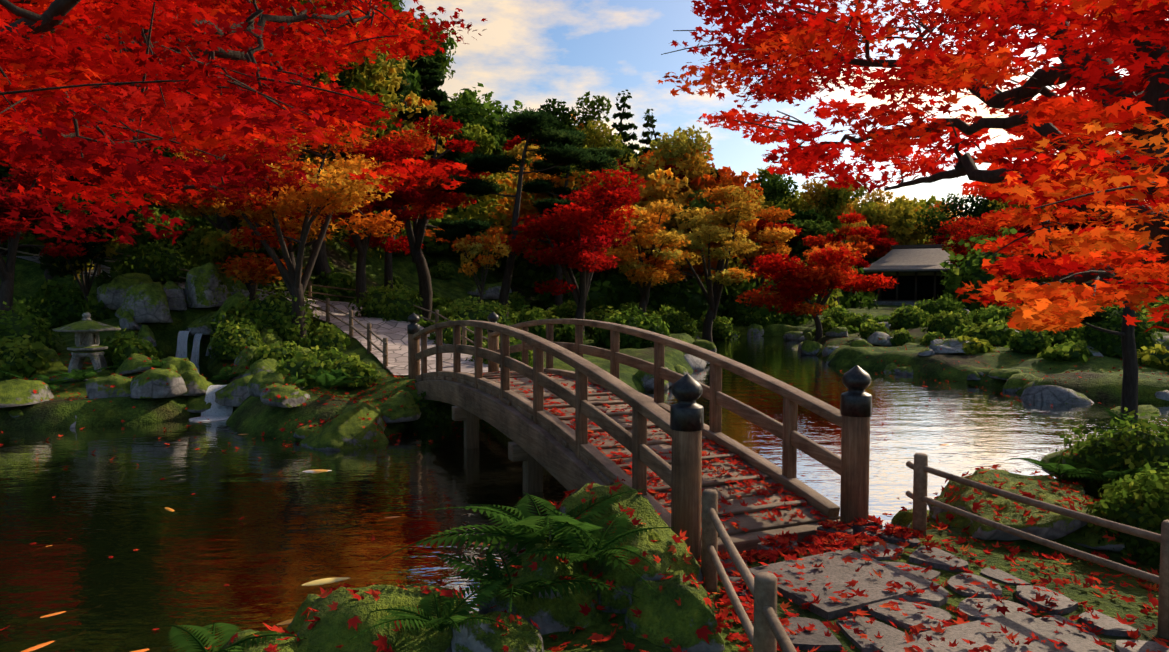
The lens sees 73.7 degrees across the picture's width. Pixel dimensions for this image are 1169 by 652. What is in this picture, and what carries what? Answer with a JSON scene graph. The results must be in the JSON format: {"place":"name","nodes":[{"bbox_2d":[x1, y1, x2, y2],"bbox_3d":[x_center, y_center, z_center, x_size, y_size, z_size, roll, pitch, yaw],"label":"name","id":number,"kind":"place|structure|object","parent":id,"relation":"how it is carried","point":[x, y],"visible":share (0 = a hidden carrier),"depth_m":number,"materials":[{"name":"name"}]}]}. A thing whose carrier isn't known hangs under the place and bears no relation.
{"place":"outdoors","nodes":[
{"label":"outdoors","id":0,"kind":"place"},
{"bbox_2d":[0,244,387,367],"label":"wooden fence","id":1,"kind":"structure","parent":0,"point":[370,343],"depth_m":17.08,"materials":[{"name":"brown wood"}]},
{"bbox_2d":[195,363,231,386],"bbox_3d":[-7.596,0.968,15.261,1.774,0.080,4.819,-2,3,-36],"label":"bed","id":2,"kind":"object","parent":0,"point":[204,371],"depth_m":15.40,"materials":[{"name":"black stone"}]},
{"bbox_2d":[2,251,499,374],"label":"garden path","id":3,"kind":"structure","parent":0,"point":[394,332],"depth_m":17.13,"materials":[{"name":"grey stone"}]},
{"bbox_2d":[104,250,487,348],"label":"wooden fence","id":4,"kind":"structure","parent":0,"point":[436,313],"depth_m":18.82,"materials":[{"name":"brown wood"}]},
{"bbox_2d":[0,336,1168,651],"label":"pond water","id":5,"kind":"structure","parent":0,"point":[264,558],"depth_m":8.07,"materials":[{"name":"brown liquid"}]},
{"bbox_2d":[21,434,951,651],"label":"floating leaves","id":6,"kind":"object","parent":5,"relation":"in","point":[324,580],"visible":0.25,"depth_m":5.61,"materials":[{"name":"plant"}]},
{"bbox_2d":[0,28,1168,651],"bbox_3d":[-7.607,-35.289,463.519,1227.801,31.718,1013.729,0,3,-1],"label":"ground","id":7,"kind":"structure","parent":0,"point":[258,418],"depth_m":13.03,"materials":[{"name":"green plant"}]},
{"bbox_2d":[0,242,38,254],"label":"understorey","id":8,"kind":"object","parent":7,"relation":"on","point":[26,250],"visible":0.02,"depth_m":22.17,"materials":[{"name":"green plant"}]},
{"bbox_2d":[0,162,85,314],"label":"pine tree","id":9,"kind":"object","parent":7,"relation":"on","point":[32,202],"visible":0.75,"depth_m":16.62,"materials":[{"name":"red plant"}]},
{"bbox_2d":[0,133,112,280],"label":"green tree","id":10,"kind":"object","parent":7,"relation":"on","point":[4,171],"visible":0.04,"depth_m":20.15,"materials":[{"name":"green plant"}]},
{"bbox_2d":[1,191,112,251],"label":"tree","id":11,"kind":"object","parent":7,"relation":"on","point":[35,248],"depth_m":20.39,"materials":[{"name":"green plant"}]},
{"bbox_2d":[15,191,138,302],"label":"maple tree","id":12,"kind":"object","parent":7,"relation":"on","point":[74,266],"visible":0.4,"depth_m":18.55,"materials":[{"name":"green plant"}]},
{"bbox_2d":[127,207,216,267],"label":"tree","id":13,"kind":"object","parent":7,"relation":"on","point":[143,238],"visible":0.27,"depth_m":21.36,"materials":[{"name":"green plant"}]},
{"bbox_2d":[110,94,265,216],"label":"green tree","id":14,"kind":"object","parent":7,"relation":"on","point":[165,153],"depth_m":20.88,"materials":[{"name":"green plant"}]},
{"bbox_2d":[176,331,232,420],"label":"waterfalls","id":15,"kind":"object","parent":7,"relation":"on","point":[219,411],"visible":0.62,"depth_m":13.27,"materials":[{"name":"liquid"}]},
{"bbox_2d":[81,0,330,240],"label":"tree","id":16,"kind":"object","parent":7,"relation":"on","point":[219,220],"depth_m":24.30,"materials":[{"name":"green plant"}]},
{"bbox_2d":[146,145,317,300],"bbox_3d":[-8.548,-2.487,19.775,3.559,4.357,4.076,2,4,41],"label":"pine tree","id":17,"kind":"object","parent":7,"relation":"on","point":[201,211],"visible":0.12,"depth_m":19.44,"materials":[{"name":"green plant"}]},
{"bbox_2d":[181,213,300,300],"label":"maple tree","id":18,"kind":"object","parent":7,"relation":"on","point":[211,249],"visible":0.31,"depth_m":18.89,"materials":[{"name":"green plant"}]},
{"bbox_2d":[0,0,487,244],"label":"maple","id":19,"kind":"object","parent":7,"relation":"on","point":[70,82],"visible":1,"depth_m":5.32,"materials":[{"name":"red plant"}]},
{"bbox_2d":[151,123,403,342],"bbox_3d":[-6.582,-1.826,17.465,5.426,5.371,5.064,0,3,-1],"label":"orange maple","id":20,"kind":"object","parent":7,"relation":"on","point":[255,207],"visible":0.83,"depth_m":17.00,"materials":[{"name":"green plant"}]},
{"bbox_2d":[198,0,379,259],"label":"tree","id":21,"kind":"object","parent":7,"relation":"on","point":[340,77],"visible":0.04,"depth_m":25.56,"materials":[{"name":"green plant"}]},
{"bbox_2d":[290,198,418,260],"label":"tree","id":22,"kind":"object","parent":7,"relation":"on","point":[340,233],"visible":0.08,"depth_m":30.53,"materials":[{"name":"green plant"}]},
{"bbox_2d":[303,142,424,306],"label":"pine tree","id":23,"kind":"object","parent":7,"relation":"on","point":[399,197],"visible":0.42,"depth_m":20.64,"materials":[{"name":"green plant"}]},
{"bbox_2d":[294,17,452,279],"bbox_3d":[-8.608,-5.697,28.154,7.139,9.710,7.116,0,3,-1],"label":"tree","id":24,"kind":"object","parent":7,"relation":"on","point":[369,84],"visible":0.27,"depth_m":26.96,"materials":[{"name":"green plant"}]},
{"bbox_2d":[314,81,446,289],"bbox_3d":[-7.747,-4.930,29.574,4.893,8.125,3.244,0,3,-1],"label":"pine","id":25,"kind":"object","parent":7,"relation":"on","point":[425,113],"visible":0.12,"depth_m":29.52,"materials":[{"name":"green plant"}]},
{"bbox_2d":[390,96,431,133],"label":"tree","id":26,"kind":"object","parent":7,"relation":"on","point":[409,100],"visible":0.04,"depth_m":40.70,"materials":[{"name":"orange plant"}]},
{"bbox_2d":[336,115,490,321],"bbox_3d":[-5.385,-3.010,24.554,4.748,7.352,4.490,-1,3,-24],"label":"red maple","id":27,"kind":"object","parent":7,"relation":"on","point":[425,212],"visible":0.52,"depth_m":24.48,"materials":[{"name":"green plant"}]},
{"bbox_2d":[407,39,458,131],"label":"conifer","id":28,"kind":"object","parent":7,"relation":"on","point":[430,82],"visible":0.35,"depth_m":48.70,"materials":[{"name":"green plant"}]},
{"bbox_2d":[417,123,503,179],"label":"tree","id":29,"kind":"object","parent":7,"relation":"on","point":[487,143],"visible":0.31,"depth_m":39.93,"materials":[{"name":"green plant"}]},
{"bbox_2d":[451,225,511,302],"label":"maple tree","id":30,"kind":"object","parent":7,"relation":"on","point":[489,244],"visible":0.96,"depth_m":20.63,"materials":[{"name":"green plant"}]},
{"bbox_2d":[498,141,542,192],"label":"tree","id":31,"kind":"object","parent":7,"relation":"on","point":[516,149],"visible":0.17,"depth_m":48.63,"materials":[{"name":"yellow plant"}]},
{"bbox_2d":[432,107,618,315],"bbox_3d":[-1.772,-2.882,23.379,5.724,7.299,2.874,0,3,-1],"label":"pine","id":32,"kind":"object","parent":7,"relation":"on","point":[544,136],"visible":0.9,"depth_m":23.05,"materials":[{"name":"green plant"}]},
{"bbox_2d":[445,145,630,276],"bbox_3d":[-1.382,-4.622,36.368,8.066,7.979,8.348,1,3,24],"label":"tree","id":33,"kind":"object","parent":7,"relation":"on","point":[495,215],"visible":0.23,"depth_m":34.63,"materials":[{"name":"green plant"}]},
{"bbox_2d":[502,136,609,177],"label":"tree","id":34,"kind":"object","parent":7,"relation":"on","point":[510,144],"visible":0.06,"depth_m":51.88,"materials":[{"name":"green plant"}]},
{"bbox_2d":[496,168,648,336],"bbox_3d":[-0.101,-1.919,22.779,4.677,5.336,4.561,2,3,35],"label":"red maple","id":35,"kind":"object","parent":7,"relation":"on","point":[576,242],"visible":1,"depth_m":22.25,"materials":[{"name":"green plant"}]},
{"bbox_2d":[522,129,624,305],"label":"pine","id":36,"kind":"object","parent":7,"relation":"on","point":[540,185],"visible":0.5,"depth_m":32.52,"materials":[{"name":"green plant"}]},
{"bbox_2d":[537,91,630,162],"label":"green tree","id":37,"kind":"object","parent":7,"relation":"on","point":[595,138],"visible":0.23,"depth_m":46.52,"materials":[{"name":"green plant"}]},
{"bbox_2d":[0,0,1168,567],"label":"shrubs","id":38,"kind":"object","parent":7,"relation":"on","point":[1140,500],"visible":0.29,"depth_m":19.28,"materials":[{"name":"green plant"}]},
{"bbox_2d":[0,150,1168,651],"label":"rocks","id":39,"kind":"object","parent":7,"relation":"on","point":[134,300],"visible":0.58,"depth_m":5.39,"materials":[{"name":"stone"}]},
{"bbox_2d":[52,312,120,372],"bbox_3d":[-9.003,0.284,14.114,1.084,1.086,0.941,-1,3,-18],"label":"stone lantern","id":40,"kind":"object","parent":39,"relation":"on","point":[86,329],"visible":0.98,"depth_m":13.97,"materials":[{"name":"grey stone"}]},
{"bbox_2d":[0,342,1168,651],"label":"ferns","id":41,"kind":"object","parent":7,"relation":"on","point":[532,530],"visible":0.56,"depth_m":4.05,"materials":[{"name":"green plant"}]},
{"bbox_2d":[0,335,1168,651],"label":"fallen leaves","id":42,"kind":"object","parent":7,"relation":"on","point":[826,539],"visible":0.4,"depth_m":4.39,"materials":[{"name":"red plant"}]},
{"bbox_2d":[413,319,841,553],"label":"bridge","id":43,"kind":"structure","parent":7,"relation":"on","point":[567,457],"depth_m":7.04,"materials":[{"name":"brown wood"}]},
{"bbox_2d":[483,370,827,534],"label":"fallen leaves","id":44,"kind":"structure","parent":43,"relation":"on","point":[619,461],"depth_m":6.32,"materials":[{"name":"red plant"}]},
{"bbox_2d":[611,89,643,167],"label":"conifer","id":45,"kind":"object","parent":7,"relation":"on","point":[621,127],"visible":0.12,"depth_m":49.23,"materials":[{"name":"green plant"}]},
{"bbox_2d":[407,312,871,563],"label":"bridge posts","id":46,"kind":"object","parent":7,"relation":"on","point":[687,419],"visible":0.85,"depth_m":5.51,"materials":[{"name":"brown wood"}]},
{"bbox_2d":[589,199,691,319],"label":"maple","id":47,"kind":"object","parent":7,"relation":"on","point":[646,271],"visible":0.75,"depth_m":26.07,"materials":[{"name":"yellow plant"}]},
{"bbox_2d":[639,109,659,155],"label":"conifer","id":48,"kind":"object","parent":7,"relation":"on","point":[651,120],"depth_m":54.18,"materials":[{"name":"green plant"}]},
{"bbox_2d":[607,157,696,261],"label":"tree","id":49,"kind":"object","parent":7,"relation":"on","point":[667,167],"visible":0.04,"depth_m":38.49,"materials":[{"name":"green plant"}]},
{"bbox_2d":[638,144,671,155],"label":"tree","id":50,"kind":"object","parent":7,"relation":"on","point":[640,150],"depth_m":75.65,"materials":[{"name":"green plant"}]},
{"bbox_2d":[617,140,714,194],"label":"tree","id":51,"kind":"object","parent":7,"relation":"on","point":[627,163],"visible":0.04,"depth_m":48.58,"materials":[{"name":"green plant"}]},
{"bbox_2d":[625,124,719,284],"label":"yellow tree","id":52,"kind":"object","parent":7,"relation":"on","point":[688,150],"visible":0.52,"depth_m":38.43,"materials":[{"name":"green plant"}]},
{"bbox_2d":[602,166,763,292],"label":"tree","id":53,"kind":"object","parent":7,"relation":"on","point":[662,184],"visible":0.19,"depth_m":36.27,"materials":[{"name":"yellow plant"}]},
{"bbox_2d":[652,185,761,341],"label":"maple","id":54,"kind":"object","parent":7,"relation":"on","point":[728,238],"visible":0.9,"depth_m":30.43,"materials":[{"name":"yellow plant"}]},
{"bbox_2d":[693,186,771,263],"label":"tree","id":55,"kind":"object","parent":7,"relation":"on","point":[761,198],"visible":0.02,"depth_m":44.22,"materials":[{"name":"green plant"}]},
{"bbox_2d":[703,168,766,266],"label":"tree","id":56,"kind":"object","parent":7,"relation":"on","point":[718,175],"visible":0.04,"depth_m":38.87,"materials":[{"name":"green plant"}]},
{"bbox_2d":[701,489,796,651],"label":"fence","id":57,"kind":"object","parent":7,"relation":"on","point":[766,632],"visible":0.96,"depth_m":3.41,"materials":[{"name":"brown wood"}]},
{"bbox_2d":[720,206,803,286],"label":"maple","id":58,"kind":"object","parent":7,"relation":"on","point":[771,236],"visible":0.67,"depth_m":36.46,"materials":[{"name":"orange plant"}]},
{"bbox_2d":[749,166,798,239],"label":"tree","id":59,"kind":"object","parent":7,"relation":"on","point":[774,187],"visible":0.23,"depth_m":49.60,"materials":[{"name":"green plant"}]},
{"bbox_2d":[753,208,833,258],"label":"tree","id":60,"kind":"object","parent":7,"relation":"on","point":[807,222],"visible":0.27,"depth_m":50.52,"materials":[{"name":"green plant"}]},
{"bbox_2d":[782,194,814,210],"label":"tree","id":61,"kind":"object","parent":7,"relation":"on","point":[799,209],"depth_m":67.49,"materials":[{"name":"green plant"}]},
{"bbox_2d":[735,241,898,341],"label":"maple","id":62,"kind":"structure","parent":7,"relation":"on","point":[794,281],"depth_m":25.70,"materials":[{"name":"red plant"}]},
{"bbox_2d":[779,175,870,243],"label":"tree","id":63,"kind":"object","parent":7,"relation":"on","point":[831,205],"visible":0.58,"depth_m":56.24,"materials":[{"name":"green plant"}]},
{"bbox_2d":[807,203,859,242],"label":"tree","id":64,"kind":"object","parent":7,"relation":"on","point":[847,213],"depth_m":61.86,"materials":[{"name":"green plant"}]},
{"bbox_2d":[802,212,880,309],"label":"maple","id":65,"kind":"object","parent":7,"relation":"on","point":[861,232],"visible":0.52,"depth_m":43.65,"materials":[{"name":"red plant"}]},
{"bbox_2d":[849,224,898,276],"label":"tree","id":66,"kind":"object","parent":7,"relation":"on","point":[879,242],"visible":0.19,"depth_m":69.14,"materials":[{"name":"plant"}]},
{"bbox_2d":[851,188,910,240],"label":"tree","id":67,"kind":"object","parent":7,"relation":"on","point":[867,208],"visible":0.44,"depth_m":75.58,"materials":[{"name":"yellow plant"}]},
{"bbox_2d":[850,195,931,249],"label":"tree","id":68,"kind":"object","parent":7,"relation":"on","point":[902,234],"visible":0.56,"depth_m":73.75,"materials":[{"name":"green plant"}]},
{"bbox_2d":[656,0,1168,332],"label":"maple","id":69,"kind":"object","parent":7,"relation":"on","point":[1122,177],"visible":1,"depth_m":5.14,"materials":[{"name":"red plant"}]},
{"bbox_2d":[881,195,951,241],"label":"tree","id":70,"kind":"object","parent":7,"relation":"on","point":[932,200],"visible":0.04,"depth_m":85.75,"materials":[{"name":"green plant"}]},
{"bbox_2d":[916,201,966,234],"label":"maple tree","id":71,"kind":"object","parent":7,"relation":"on","point":[937,205],"visible":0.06,"depth_m":81.95,"materials":[{"name":"green plant"}]},
{"bbox_2d":[720,520,1168,651],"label":"paving stones","id":72,"kind":"object","parent":7,"relation":"on","point":[837,571],"visible":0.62,"depth_m":4.12,"materials":[{"name":"grey stone"}]},
{"bbox_2d":[925,217,988,244],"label":"tree","id":73,"kind":"object","parent":7,"relation":"on","point":[940,239],"visible":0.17,"depth_m":65.47,"materials":[{"name":"plant"}]},
{"bbox_2d":[910,182,1010,239],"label":"tree","id":74,"kind":"object","parent":7,"relation":"on","point":[979,209],"visible":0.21,"depth_m":70.69,"materials":[{"name":"green plant"}]},
{"bbox_2d":[942,211,1019,251],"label":"tree","id":75,"kind":"object","parent":7,"relation":"on","point":[972,231],"visible":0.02,"depth_m":63.84,"materials":[{"name":"green plant"}]},
{"bbox_2d":[948,233,1016,266],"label":"tree","id":76,"kind":"object","parent":7,"relation":"on","point":[963,252],"visible":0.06,"depth_m":50.25,"materials":[{"name":"green plant"}]},
{"bbox_2d":[940,206,1029,251],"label":"maple","id":77,"kind":"object","parent":7,"relation":"on","point":[966,231],"visible":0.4,"depth_m":52.08,"materials":[{"name":"red plant"}]},
{"bbox_2d":[988,194,1059,222],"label":"tree","id":78,"kind":"object","parent":7,"relation":"on","point":[1016,206],"visible":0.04,"depth_m":59.39,"materials":[{"name":"green plant"}]},
{"bbox_2d":[905,453,1168,638],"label":"fence","id":79,"kind":"object","parent":7,"relation":"on","point":[922,470],"visible":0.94,"depth_m":4.43,"materials":[{"name":"brown wood"}]},
{"bbox_2d":[1009,211,1112,283],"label":"tree","id":80,"kind":"object","parent":7,"relation":"on","point":[1071,227],"visible":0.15,"depth_m":37.01,"materials":[{"name":"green plant"}]},
{"bbox_2d":[1017,167,1168,417],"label":"maple","id":81,"kind":"object","parent":7,"relation":"on","point":[1129,397],"visible":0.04,"depth_m":12.75,"materials":[{"name":"plant"}]},
{"bbox_2d":[399,0,1168,217],"label":"sky","id":82,"kind":"structure","parent":0,"point":[529,52],"materials":[{"name":"blue"}]},
{"bbox_2d":[871,271,952,305],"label":"walls","id":83,"kind":"structure","parent":0,"point":[911,288],"depth_m":58.96,"materials":[{"name":"brown wood"}]},
{"bbox_2d":[859,244,960,272],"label":"roof","id":84,"kind":"structure","parent":83,"relation":"attached to","point":[910,258],"depth_m":58.47,"materials":[{"name":"grey"}]}
]}

